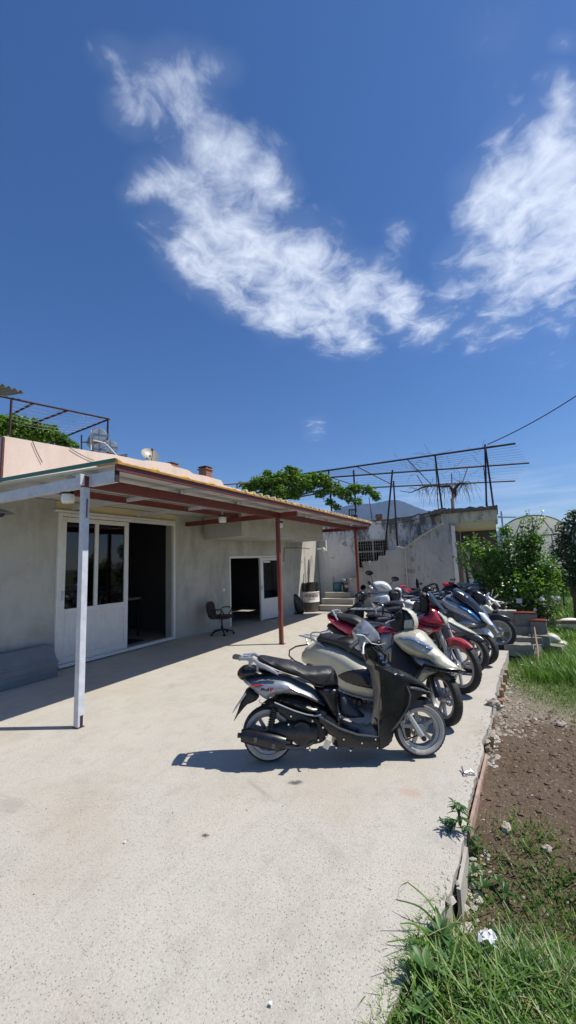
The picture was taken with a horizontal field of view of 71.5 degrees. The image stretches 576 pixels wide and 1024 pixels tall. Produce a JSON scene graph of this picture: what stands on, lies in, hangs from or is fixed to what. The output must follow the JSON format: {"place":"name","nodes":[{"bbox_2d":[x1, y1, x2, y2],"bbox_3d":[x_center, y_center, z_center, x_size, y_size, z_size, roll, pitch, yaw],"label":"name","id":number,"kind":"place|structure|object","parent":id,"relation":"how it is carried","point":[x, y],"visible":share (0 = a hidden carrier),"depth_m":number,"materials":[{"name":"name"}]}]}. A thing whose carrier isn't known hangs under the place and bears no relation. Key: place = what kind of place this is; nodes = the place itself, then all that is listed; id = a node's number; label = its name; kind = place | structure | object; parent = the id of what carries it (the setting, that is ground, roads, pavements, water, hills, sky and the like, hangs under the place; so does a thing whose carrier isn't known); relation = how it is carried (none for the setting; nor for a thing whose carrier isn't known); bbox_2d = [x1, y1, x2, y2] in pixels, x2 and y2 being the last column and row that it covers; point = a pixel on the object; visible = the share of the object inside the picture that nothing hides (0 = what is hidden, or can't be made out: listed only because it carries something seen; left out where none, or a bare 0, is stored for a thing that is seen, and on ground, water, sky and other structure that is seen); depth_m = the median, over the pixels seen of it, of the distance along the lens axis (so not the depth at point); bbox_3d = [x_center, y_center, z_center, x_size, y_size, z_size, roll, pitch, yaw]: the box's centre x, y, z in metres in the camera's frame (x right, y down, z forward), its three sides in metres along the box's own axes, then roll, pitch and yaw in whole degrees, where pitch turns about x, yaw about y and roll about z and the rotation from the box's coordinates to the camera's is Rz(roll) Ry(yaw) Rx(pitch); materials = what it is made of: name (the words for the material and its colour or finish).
{"place":"outdoors","nodes":[
{"label":"outdoors","id":0,"kind":"place"},
{"bbox_2d":[0,602,508,1023],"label":"concrete yard","id":1,"kind":"structure","parent":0,"point":[210,899],"depth_m":2.28,"materials":[{"name":"concrete"}]},
{"bbox_2d":[0,644,59,691],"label":"concrete bench","id":2,"kind":"object","parent":1,"relation":"on","point":[26,665],"visible":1,"depth_m":5.77,"materials":[{"name":"concrete"}]},
{"bbox_2d":[0,436,322,668],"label":"workshop building","id":3,"kind":"structure","parent":1,"relation":"on","point":[174,573],"depth_m":7.88,"materials":[{"name":"beige paint"}]},
{"bbox_2d":[0,509,14,516],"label":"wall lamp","id":4,"kind":"object","parent":3,"relation":"attached to","point":[3,512],"visible":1,"depth_m":5.55,"materials":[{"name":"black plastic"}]},
{"bbox_2d":[0,383,109,439],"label":"rooftop pergola","id":5,"kind":"object","parent":3,"relation":"on","point":[6,391],"visible":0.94,"depth_m":8.39,"materials":[{"name":"metal"}]},
{"bbox_2d":[0,412,79,448],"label":"grape vine","id":6,"kind":"object","parent":5,"relation":"on","point":[36,435],"visible":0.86,"depth_m":9.02,"materials":[{"name":"green plant"}]},
{"bbox_2d":[58,517,128,664],"bbox_3d":[-3.454,1.340,7.213,0.075,2.410,1.370,-6,-8,27],"label":"sliding door","id":7,"kind":"structure","parent":3,"relation":"in","point":[108,545],"depth_m":7.24,"materials":[{"name":"grey paint"}]},
{"bbox_2d":[81,430,126,456],"bbox_3d":[-3.859,-1.432,8.741,0.430,0.582,1.180,-6,-8,27],"label":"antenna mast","id":8,"kind":"object","parent":3,"relation":"on","point":[97,441],"visible":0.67,"depth_m":8.45,"materials":[{"name":"metal"}]},
{"bbox_2d":[87,427,107,447],"bbox_3d":[-4.374,-1.670,9.146,0.337,0.335,0.772,3,-9,-34],"label":"satellite dish","id":9,"kind":"object","parent":8,"relation":"attached to","point":[99,434],"visible":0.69,"depth_m":8.86,"materials":[{"name":"metal"}]},
{"bbox_2d":[90,443,106,452],"bbox_3d":[-4.353,-1.346,9.125,0.303,0.301,0.772,3,-9,-34],"label":"satellite dish","id":10,"kind":"object","parent":8,"relation":"on","point":[99,447],"visible":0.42,"depth_m":8.81,"materials":[{"name":"metal"}]},
{"bbox_2d":[104,440,117,453],"bbox_3d":[-4.232,-1.442,9.375,0.334,0.332,0.772,3,-9,-34],"label":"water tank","id":11,"kind":"object","parent":8,"relation":"attached to","point":[112,445],"visible":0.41,"depth_m":9.09,"materials":[{"name":"metal"}]},
{"bbox_2d":[128,597,140,635],"bbox_3d":[-3.975,2.427,9.075,0.700,0.888,1.000,-6,-8,27],"label":"workbench","id":12,"kind":"object","parent":3,"relation":"on","point":[133,598],"visible":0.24,"depth_m":9.31,"materials":[{"name":"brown wood"}]},
{"bbox_2d":[127,638,144,644],"bbox_3d":[-3.589,2.792,8.604,0.750,0.016,0.600,-6,-8,27],"label":"door mat","id":13,"kind":"object","parent":3,"relation":"on","point":[130,641],"depth_m":8.63,"materials":[{"name":"black plastic"}]},
{"bbox_2d":[141,448,158,460],"bbox_3d":[-3.140,-1.177,9.144,0.296,0.628,0.378,-6,-8,27],"label":"satellite dish","id":14,"kind":"object","parent":3,"relation":"on","point":[149,454],"visible":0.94,"depth_m":9.19,"materials":[{"name":"paint"}]},
{"bbox_2d":[197,465,213,477],"bbox_3d":[-2.304,-0.852,11.179,0.320,0.818,0.320,-6,-8,27],"label":"brick chimney","id":15,"kind":"object","parent":3,"relation":"on","point":[206,470],"visible":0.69,"depth_m":11.11,"materials":[{"name":"brick"}]},
{"bbox_2d":[262,558,277,619],"bbox_3d":[-0.479,2.178,11.510,0.045,1.700,0.828,-8,-9,38],"label":"fixed door","id":16,"kind":"structure","parent":3,"relation":"in","point":[269,568],"depth_m":11.45,"materials":[{"name":"metal"}]},
{"bbox_2d":[319,540,326,551],"bbox_3d":[1.186,1.149,13.568,0.240,0.380,0.135,-6,-8,27],"label":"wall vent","id":17,"kind":"object","parent":3,"relation":"attached to","point":[323,543],"depth_m":13.52,"materials":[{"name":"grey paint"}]},
{"bbox_2d":[0,458,371,728],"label":"canopy","id":18,"kind":"object","parent":1,"relation":"on","point":[115,482],"visible":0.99,"depth_m":5.41,"materials":[{"name":"metal"}]},
{"bbox_2d":[61,475,74,503],"bbox_3d":[-2.576,-0.264,4.690,0.150,0.335,0.150,-6,-8,27],"label":"canopy lamp","id":19,"kind":"object","parent":18,"relation":"hanging from","point":[68,497],"visible":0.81,"depth_m":4.63,"materials":[{"name":"glass"}]},
{"bbox_2d":[218,510,225,522],"bbox_3d":[-1.229,0.038,7.497,0.150,0.335,0.150,-6,-8,27],"label":"canopy lamp","id":20,"kind":"object","parent":18,"relation":"hanging from","point":[222,518],"visible":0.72,"depth_m":7.43,"materials":[{"name":"glass"}]},
{"bbox_2d":[206,601,234,635],"bbox_3d":[-1.552,2.440,9.224,0.619,0.745,0.586,-4,-7,15],"label":"office chair","id":21,"kind":"object","parent":1,"relation":"on","point":[211,610],"visible":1,"depth_m":9.17,"materials":[{"name":"black plastic"}]},
{"bbox_2d":[294,594,304,613],"bbox_3d":[0.294,2.850,12.381,0.414,0.650,0.311,-6,-8,27],"label":"motorcycle fairing","id":22,"kind":"object","parent":1,"relation":"on","point":[299,605],"visible":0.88,"depth_m":12.33,"materials":[{"name":"black plastic"}]},
{"bbox_2d":[302,582,319,611],"bbox_3d":[0.731,2.747,12.967,0.594,0.905,0.594,-6,-8,27],"label":"oil drum","id":23,"kind":"object","parent":1,"relation":"on","point":[310,597],"visible":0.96,"depth_m":12.73,"materials":[{"name":"black paint"}]},
{"bbox_2d":[319,591,357,611],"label":"concrete steps","id":24,"kind":"structure","parent":1,"relation":"on","point":[340,601],"depth_m":12.82,"materials":[{"name":"concrete"}]},
{"bbox_2d":[332,576,343,591],"bbox_3d":[1.701,2.437,13.565,0.398,0.500,0.398,-3,-7,7],"label":"plastic barrel","id":25,"kind":"object","parent":24,"relation":"on","point":[337,586],"visible":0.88,"depth_m":13.40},
{"bbox_2d":[232,620,445,761],"bbox_3d":[0.410,1.472,3.354,1.741,1.082,0.630,-2,-11,0],"label":"scooter","id":26,"kind":"object","parent":1,"relation":"on","point":[305,715],"visible":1,"depth_m":3.24,"materials":[{"name":"plastic"}]},
{"bbox_2d":[327,585,417,632],"bbox_3d":[1.431,1.852,6.903,1.649,1.131,0.691,-9,-10,44],"label":"scooter","id":27,"kind":"object","parent":1,"relation":"on","point":[361,596],"visible":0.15,"depth_m":6.91,"materials":[{"name":"plastic"}]},
{"bbox_2d":[288,603,463,725],"bbox_3d":[0.900,1.562,4.410,2.001,1.129,0.654,-8,-12,39],"label":"scooter","id":28,"kind":"object","parent":1,"relation":"on","point":[432,663],"visible":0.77,"depth_m":4.10,"materials":[{"name":"metal"}]},
{"bbox_2d":[365,570,435,643],"bbox_3d":[2.102,1.767,7.479,1.660,1.396,0.654,-3,-4,6],"label":"scooter","id":29,"kind":"object","parent":1,"relation":"on","point":[383,595],"visible":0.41,"depth_m":7.42,"materials":[{"name":"plastic"}]},
{"bbox_2d":[372,598,433,640],"bbox_3d":[2.000,2.006,7.256,1.710,0.875,0.654,-5,-11,25],"label":"scooter","id":30,"kind":"object","parent":1,"relation":"on","point":[407,601],"visible":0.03,"depth_m":7.22,"materials":[{"name":"plastic"}]},
{"bbox_2d":[327,578,481,693],"bbox_3d":[1.407,1.533,5.147,1.922,1.336,0.698,-6,-11,27],"label":"motorcycle","id":31,"kind":"object","parent":1,"relation":"on","point":[432,621],"visible":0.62,"depth_m":4.88,"materials":[{"name":"plastic"}]},
{"bbox_2d":[368,583,447,612],"bbox_3d":[2.610,2.047,8.516,1.910,1.062,0.714,-4,-11,15],"label":"motorcycle","id":32,"kind":"object","parent":1,"relation":"on","point":[424,589],"visible":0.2,"depth_m":8.38,"materials":[{"name":"metal"}]},
{"bbox_2d":[350,599,489,671],"bbox_3d":[1.881,1.754,5.863,1.868,1.040,0.700,-5,-12,21],"label":"scooter","id":33,"kind":"object","parent":1,"relation":"on","point":[458,630],"visible":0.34,"depth_m":5.56,"materials":[{"name":"plastic"}]},
{"bbox_2d":[366,698,489,1018],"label":"slab crumbs","id":34,"kind":"object","parent":1,"relation":"on","point":[385,972],"visible":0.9,"depth_m":2.09,"materials":[{"name":"concrete"}]},
{"bbox_2d":[404,579,464,593],"bbox_3d":[3.764,2.138,9.578,1.900,1.062,0.714,-5,-12,22],"label":"motorcycle","id":35,"kind":"object","parent":1,"relation":"on","point":[449,586],"visible":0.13,"depth_m":9.49,"materials":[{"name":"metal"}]},
{"bbox_2d":[377,588,498,664],"bbox_3d":[2.305,1.778,6.449,1.980,1.106,0.774,-8,-12,41],"label":"scooter","id":36,"kind":"object","parent":1,"relation":"on","point":[464,609],"visible":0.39,"depth_m":5.99,"materials":[{"name":"metal"}]},
{"bbox_2d":[402,586,516,648],"bbox_3d":[2.987,1.871,7.207,1.930,1.062,0.714,-5,-12,25],"label":"motorcycle","id":37,"kind":"object","parent":1,"relation":"on","point":[480,598],"visible":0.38,"depth_m":6.87,"materials":[{"name":"metal"}]},
{"bbox_2d":[457,846,469,921],"bbox_3d":[0.915,1.990,2.067,0.018,0.298,0.340,-6,-8,29],"label":"formwork board","id":38,"kind":"object","parent":1,"relation":"attached to","point":[462,888],"visible":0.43,"depth_m":2.02,"materials":[{"name":"wood"}]},
{"bbox_2d":[461,765,478,780],"bbox_3d":[1.329,1.945,2.929,0.071,0.099,0.153,4,-9,-39],"label":"wire scrap","id":39,"kind":"object","parent":1,"relation":"on","point":[469,770],"visible":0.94,"depth_m":2.93,"materials":[{"name":"metal"}]},
{"bbox_2d":[427,581,517,613],"bbox_3d":[3.867,2.021,8.583,1.945,1.042,0.714,-5,-12,19],"label":"motorcycle","id":40,"kind":"object","parent":1,"relation":"on","point":[473,587],"visible":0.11,"depth_m":8.49,"materials":[{"name":"metal"}]},
{"bbox_2d":[467,779,481,852],"bbox_3d":[1.228,2.046,2.599,0.018,0.298,0.661,-6,-8,31],"label":"formwork board","id":41,"kind":"object","parent":1,"relation":"attached to","point":[473,815],"visible":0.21,"depth_m":2.55,"materials":[{"name":"wood"}]},
{"bbox_2d":[480,754,487,784],"bbox_3d":[1.525,2.105,3.089,0.018,0.280,0.451,-6,-8,30],"label":"formwork board","id":42,"kind":"object","parent":1,"relation":"attached to","point":[483,770],"visible":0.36,"depth_m":3.08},
{"bbox_2d":[486,698,499,708],"bbox_3d":[2.197,2.046,4.282,0.143,0.113,0.124,-5,-8,22],"label":"stone","id":43,"kind":"object","parent":1,"relation":"on","point":[492,702],"visible":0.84,"depth_m":4.25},
{"bbox_2d":[482,589,532,639],"bbox_3d":[4.052,1.979,7.742,1.263,0.942,0.469,-6,-8,27],"label":"scrap pile","id":44,"kind":"object","parent":1,"relation":"on","point":[488,608],"visible":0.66,"depth_m":7.65,"materials":[{"name":"white paint"}]},
{"bbox_2d":[497,609,516,631],"bbox_3d":[4.121,2.033,7.490,0.328,0.392,0.210,-6,-8,27],"label":"concrete block","id":45,"kind":"object","parent":44,"relation":"on","point":[509,613],"depth_m":7.42,"materials":[{"name":"concrete"}]},
{"bbox_2d":[0,0,575,530],"label":"sky","id":46,"kind":"structure","parent":0,"point":[245,238],"materials":[{"name":"blue"}]},
{"bbox_2d":[318,505,501,607],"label":"old building","id":47,"kind":"structure","parent":0,"point":[424,550],"depth_m":12.74,"materials":[{"name":"beige paint"}]},
{"bbox_2d":[357,538,389,567],"bbox_3d":[2.869,1.521,13.431,1.110,1.200,0.095,-6,-8,27],"label":"window frame","id":48,"kind":"structure","parent":47,"relation":"in","point":[368,550],"depth_m":13.51,"materials":[{"name":"beige paint"}]},
{"bbox_2d":[301,443,528,553],"bbox_3d":[5.047,0.088,16.951,9.242,3.382,8.404,-6,-8,27],"label":"rooftop pergola","id":49,"kind":"object","parent":47,"relation":"on","point":[436,469],"visible":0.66,"depth_m":14.37,"materials":[{"name":"metal"}]},
{"bbox_2d":[238,465,380,510],"bbox_3d":[0.790,-0.664,14.684,5.381,2.293,1.280,-2,-7,-4],"label":"grape vine","id":50,"kind":"object","parent":49,"relation":"on","point":[271,484],"visible":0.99,"depth_m":14.62,"materials":[{"name":"green plant"}]},
{"bbox_2d":[395,442,493,508],"bbox_3d":[5.530,-1.388,14.585,3.481,2.871,1.651,-6,-8,27],"label":"bare vine","id":51,"kind":"object","parent":49,"relation":"on","point":[453,490],"visible":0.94,"depth_m":14.21,"materials":[{"name":"brown plant"}]},
{"bbox_2d":[487,396,575,444],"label":"power cable","id":52,"kind":"object","parent":49,"relation":"attached to","point":[533,421],"visible":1,"depth_m":12.23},
{"bbox_2d":[457,542,463,582],"bbox_3d":[5.305,1.646,12.304,0.106,1.418,0.129,-6,-8,27],"label":"leaning board","id":53,"kind":"object","parent":47,"relation":"attached to","point":[461,571],"visible":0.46,"depth_m":12.28,"materials":[{"name":"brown wood"}]},
{"bbox_2d":[464,551,473,583],"bbox_3d":[5.520,1.700,12.184,0.226,1.099,0.129,-6,-8,27],"label":"leaning board","id":54,"kind":"object","parent":47,"relation":"attached to","point":[472,579],"visible":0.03,"depth_m":12.12,"materials":[{"name":"grey wood"}]},
{"bbox_2d":[333,500,575,548],"bbox_3d":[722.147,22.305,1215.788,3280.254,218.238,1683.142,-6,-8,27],"label":"mountain","id":55,"kind":"structure","parent":0,"point":[404,509],"depth_m":1372.07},
{"bbox_2d":[392,572,575,1023],"bbox_3d":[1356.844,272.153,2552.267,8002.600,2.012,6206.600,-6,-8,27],"label":"ground","id":56,"kind":"structure","parent":0,"point":[490,786],"depth_m":2.64,"materials":[{"name":"soil"}]},
{"bbox_2d":[350,880,472,1023],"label":"grass","id":57,"kind":"structure","parent":56,"relation":"on","point":[404,991],"depth_m":1.54,"materials":[{"name":"plant"}]},
{"bbox_2d":[387,881,438,950],"bbox_3d":[0.561,1.748,1.736,0.193,0.123,0.500,-6,-8,27],"label":"arching grass tuft","id":58,"kind":"object","parent":56,"relation":"on","point":[418,926],"visible":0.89,"depth_m":1.68,"materials":[{"name":"plant"}]},
{"bbox_2d":[436,797,487,854],"bbox_3d":[1.036,1.877,2.356,0.280,0.347,0.198,-6,-8,27],"label":"tall weed","id":59,"kind":"object","parent":56,"relation":"on","point":[459,809],"visible":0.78,"depth_m":2.34,"materials":[{"name":"green plant"}]},
{"bbox_2d":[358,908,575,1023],"bbox_3d":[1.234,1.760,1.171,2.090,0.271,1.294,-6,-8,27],"label":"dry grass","id":60,"kind":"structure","parent":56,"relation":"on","point":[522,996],"depth_m":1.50,"materials":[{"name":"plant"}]},
{"bbox_2d":[430,662,512,942],"bbox_3d":[2.012,2.091,3.803,0.221,0.206,5.028,-6,-8,31],"label":"edge rubble","id":61,"kind":"object","parent":56,"relation":"on","point":[451,900],"visible":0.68,"depth_m":2.17,"materials":[{"name":"stone"}]},
{"bbox_2d":[370,915,575,1023],"bbox_3d":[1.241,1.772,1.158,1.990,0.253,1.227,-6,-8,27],"label":"grass","id":62,"kind":"structure","parent":56,"relation":"on","point":[465,1012],"depth_m":1.49,"materials":[{"name":"plant"}]},
{"bbox_2d":[402,983,439,1015],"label":"broad weed","id":63,"kind":"object","parent":62,"relation":"on","point":[428,994],"visible":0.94,"depth_m":1.42,"materials":[{"name":"green plant"}]},
{"bbox_2d":[406,936,441,973],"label":"broad weed","id":64,"kind":"object","parent":62,"relation":"on","point":[418,956],"visible":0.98,"depth_m":1.55,"materials":[{"name":"green plant"}]},
{"bbox_2d":[417,905,458,951],"bbox_3d":[0.641,1.756,1.685,0.131,0.051,0.146,5,-10,-43],"label":"broad weed","id":65,"kind":"object","parent":62,"relation":"on","point":[438,924],"visible":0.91,"depth_m":1.69,"materials":[{"name":"green plant"}]},
{"bbox_2d":[431,943,464,984],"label":"broad weed","id":66,"kind":"object","parent":62,"relation":"on","point":[442,952],"visible":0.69,"depth_m":1.57,"materials":[{"name":"green plant"}]},
{"bbox_2d":[462,961,499,999],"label":"broad weed","id":67,"kind":"object","parent":62,"relation":"on","point":[474,968],"visible":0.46,"depth_m":1.53,"materials":[{"name":"green plant"}]},
{"bbox_2d":[476,929,497,946],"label":"litter","id":68,"kind":"object","parent":62,"relation":"on","point":[488,937],"visible":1,"depth_m":1.62,"materials":[{"name":"paper"}]},
{"bbox_2d":[501,943,548,987],"bbox_3d":[0.903,1.760,1.545,0.172,0.066,0.140,-2,-7,3],"label":"broad weed","id":69,"kind":"object","parent":62,"relation":"on","point":[521,952],"visible":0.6,"depth_m":1.56,"materials":[{"name":"green plant"}]},
{"bbox_2d":[468,860,483,873],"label":"broad weed","id":70,"kind":"object","parent":56,"relation":"on","point":[473,867],"visible":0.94,"depth_m":2.18,"materials":[{"name":"green plant"}]},
{"bbox_2d":[471,873,493,888],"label":"broad weed","id":71,"kind":"object","parent":56,"relation":"on","point":[484,883],"visible":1,"depth_m":2.09,"materials":[{"name":"green plant"}]},
{"bbox_2d":[489,732,493,748],"bbox_3d":[1.772,2.075,3.488,0.070,0.261,0.090,-6,-8,27],"label":"wooden peg","id":72,"kind":"object","parent":56,"relation":"on","point":[491,743],"visible":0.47,"depth_m":3.46,"materials":[{"name":"brown wood"}]},
{"bbox_2d":[488,872,509,888],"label":"broad weed","id":73,"kind":"object","parent":56,"relation":"on","point":[498,879],"visible":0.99,"depth_m":2.12,"materials":[{"name":"green plant"}]},
{"bbox_2d":[500,821,510,833],"bbox_3d":[1.322,1.909,2.424,0.068,0.054,0.063,0,-7,-18],"label":"stone","id":74,"kind":"object","parent":56,"relation":"on","point":[506,826],"visible":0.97,"depth_m":2.41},
{"bbox_2d":[498,511,515,565],"bbox_3d":[11.627,2.104,20.895,0.838,4.366,0.100,-6,-8,27],"label":"utility pole","id":75,"kind":"object","parent":56,"relation":"on","point":[501,517],"visible":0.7,"depth_m":21.14,"materials":[{"name":"metal"}]},
{"bbox_2d":[497,880,520,904],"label":"broad weed","id":76,"kind":"object","parent":56,"relation":"on","point":[505,885],"visible":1,"depth_m":2.04,"materials":[{"name":"green plant"}]},
{"bbox_2d":[487,920,531,953],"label":"broad weed","id":77,"kind":"object","parent":56,"relation":"on","point":[511,932],"visible":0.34,"depth_m":1.74,"materials":[{"name":"green plant"}]},
{"bbox_2d":[452,510,567,617],"bbox_3d":[4.603,1.351,8.366,2.097,2.781,1.388,-6,-8,27],"label":"bush","id":78,"kind":"object","parent":56,"relation":"on","point":[530,573],"visible":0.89,"depth_m":8.26,"materials":[{"name":"green plant"}]},
{"bbox_2d":[448,802,575,994],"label":"grass","id":79,"kind":"structure","parent":56,"relation":"on","point":[551,933],"depth_m":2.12,"materials":[{"name":"plant"}]},
{"bbox_2d":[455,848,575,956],"bbox_3d":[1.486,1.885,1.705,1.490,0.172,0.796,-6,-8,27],"label":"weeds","id":80,"kind":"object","parent":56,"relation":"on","point":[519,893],"visible":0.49,"depth_m":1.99,"materials":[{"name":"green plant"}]},
{"bbox_2d":[460,708,575,951],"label":"soil clods","id":81,"kind":"object","parent":56,"relation":"on","point":[538,833],"visible":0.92,"depth_m":2.75,"materials":[{"name":"soil"}]},
{"bbox_2d":[509,656,532,661],"bbox_3d":[3.872,2.515,6.718,0.425,0.181,0.231,-5,-8,21],"label":"concrete block","id":82,"kind":"object","parent":56,"relation":"on","point":[515,658],"depth_m":6.67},
{"bbox_2d":[502,641,533,656],"bbox_3d":[3.874,2.310,6.739,0.452,0.200,0.252,-5,-8,23],"label":"concrete block","id":83,"kind":"object","parent":82,"relation":"on","point":[519,648],"depth_m":6.64,"materials":[{"name":"concrete"}]},
{"bbox_2d":[529,644,542,658],"bbox_3d":[4.095,2.326,6.735,0.310,0.202,0.244,2,-8,-32],"label":"concrete block","id":84,"kind":"object","parent":82,"relation":"on","point":[539,648],"depth_m":6.65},
{"bbox_2d":[515,635,543,646],"bbox_3d":[4.145,2.218,6.889,0.425,0.151,0.211,-5,-8,24],"label":"concrete block","id":85,"kind":"object","parent":84,"relation":"on","point":[521,638],"depth_m":6.81,"materials":[{"name":"concrete"}]},
{"bbox_2d":[514,625,530,635],"bbox_3d":[4.238,2.112,7.136,0.371,0.171,0.212,-5,-8,25],"label":"concrete block","id":86,"kind":"object","parent":85,"relation":"on","point":[523,630],"depth_m":7.07,"materials":[{"name":"concrete"}]},
{"bbox_2d":[513,611,536,625],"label":"concrete block","id":87,"kind":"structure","parent":86,"relation":"on","point":[522,618],"depth_m":7.13,"materials":[{"name":"red paint"}]},
{"bbox_2d":[473,711,575,947],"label":"soil clods","id":88,"kind":"object","parent":56,"relation":"on","point":[553,753],"visible":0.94,"depth_m":2.79,"materials":[{"name":"soil"}]},
{"bbox_2d":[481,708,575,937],"bbox_3d":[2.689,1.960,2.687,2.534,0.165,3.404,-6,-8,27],"label":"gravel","id":89,"kind":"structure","parent":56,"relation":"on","point":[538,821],"depth_m":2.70,"materials":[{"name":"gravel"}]},
{"bbox_2d":[496,669,564,740],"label":"gravel","id":90,"kind":"structure","parent":56,"relation":"on","point":[511,723],"depth_m":4.39,"materials":[{"name":"gravel"}]},
{"bbox_2d":[500,515,571,581],"bbox_3d":[21.817,3.691,36.866,3.882,4.643,26.100,-6,-8,27],"label":"greenhouse","id":91,"kind":"object","parent":56,"relation":"on","point":[549,522],"visible":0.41,"depth_m":25.39,"materials":[{"name":"plastic"}]},
{"bbox_2d":[533,626,538,664],"bbox_3d":[4.040,2.232,6.488,0.047,0.614,1.015,-6,-8,31],"label":"wooden stake","id":92,"kind":"object","parent":56,"relation":"on","point":[536,642],"visible":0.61,"depth_m":6.62,"materials":[{"name":"brown wood"}]},
{"bbox_2d":[514,589,564,627],"bbox_3d":[4.834,1.898,7.663,0.838,0.867,0.518,-6,-8,27],"label":"rose bush","id":93,"kind":"object","parent":56,"relation":"on","point":[546,615],"visible":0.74,"depth_m":7.56,"materials":[{"name":"green plant"}]},
{"bbox_2d":[507,634,575,724],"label":"grass","id":94,"kind":"structure","parent":56,"relation":"on","point":[521,677],"depth_m":5.29,"materials":[{"name":"plant"}]},
{"bbox_2d":[542,643,565,652],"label":"concrete block","id":95,"kind":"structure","parent":94,"relation":"on","point":[557,646],"depth_m":6.95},
{"bbox_2d":[541,844,551,852],"bbox_3d":[1.464,1.907,2.265,0.058,0.045,0.050,-8,-9,38],"label":"stone","id":96,"kind":"object","parent":56,"relation":"on","point":[544,847],"visible":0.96,"depth_m":2.25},
{"bbox_2d":[541,571,569,605],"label":"shrub","id":97,"kind":"object","parent":56,"relation":"on","point":[563,590],"visible":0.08,"depth_m":13.85,"materials":[{"name":"green plant"}]},
{"bbox_2d":[545,509,575,617],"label":"tree","id":98,"kind":"object","parent":56,"relation":"on","point":[563,542],"visible":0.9,"depth_m":10.19,"materials":[{"name":"green plant"}]},
{"bbox_2d":[555,720,567,727],"bbox_3d":[2.736,2.128,4.005,0.105,0.076,0.088,-4,-7,18],"label":"stone","id":99,"kind":"object","parent":56,"relation":"on","point":[562,724],"visible":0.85,"depth_m":3.98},
{"bbox_2d":[556,618,575,630],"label":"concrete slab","id":100,"kind":"object","parent":56,"relation":"on","point":[571,626],"visible":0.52,"depth_m":9.21,"materials":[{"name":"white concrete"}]},
{"bbox_2d":[513,639,575,686],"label":"grass","id":101,"kind":"structure","parent":0,"point":[568,670],"depth_m":5.87,"materials":[{"name":"plant"}]},
{"bbox_2d":[528,633,550,646],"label":"concrete block","id":102,"kind":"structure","parent":101,"relation":"on","point":[546,640],"depth_m":6.77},
{"bbox_2d":[530,619,547,634],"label":"concrete block","id":103,"kind":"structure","parent":102,"relation":"on","point":[540,625],"depth_m":6.92,"materials":[{"name":"red paint"}]},
{"bbox_2d":[548,632,560,643],"bbox_3d":[4.818,2.341,7.429,0.411,0.220,0.220,-6,-8,27],"label":"sack","id":104,"kind":"object","parent":101,"relation":"on","point":[554,638],"visible":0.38,"depth_m":7.31,"materials":[{"name":"beige plastic"}]},
{"bbox_2d":[537,589,575,641],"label":"grass","id":105,"kind":"structure","parent":0,"point":[561,631],"depth_m":11.13,"materials":[{"name":"plant"}]},
{"bbox_2d":[547,620,575,623],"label":"timber beam","id":106,"kind":"structure","parent":105,"relation":"on","point":[567,622],"depth_m":9.01,"materials":[{"name":"grey wood"}]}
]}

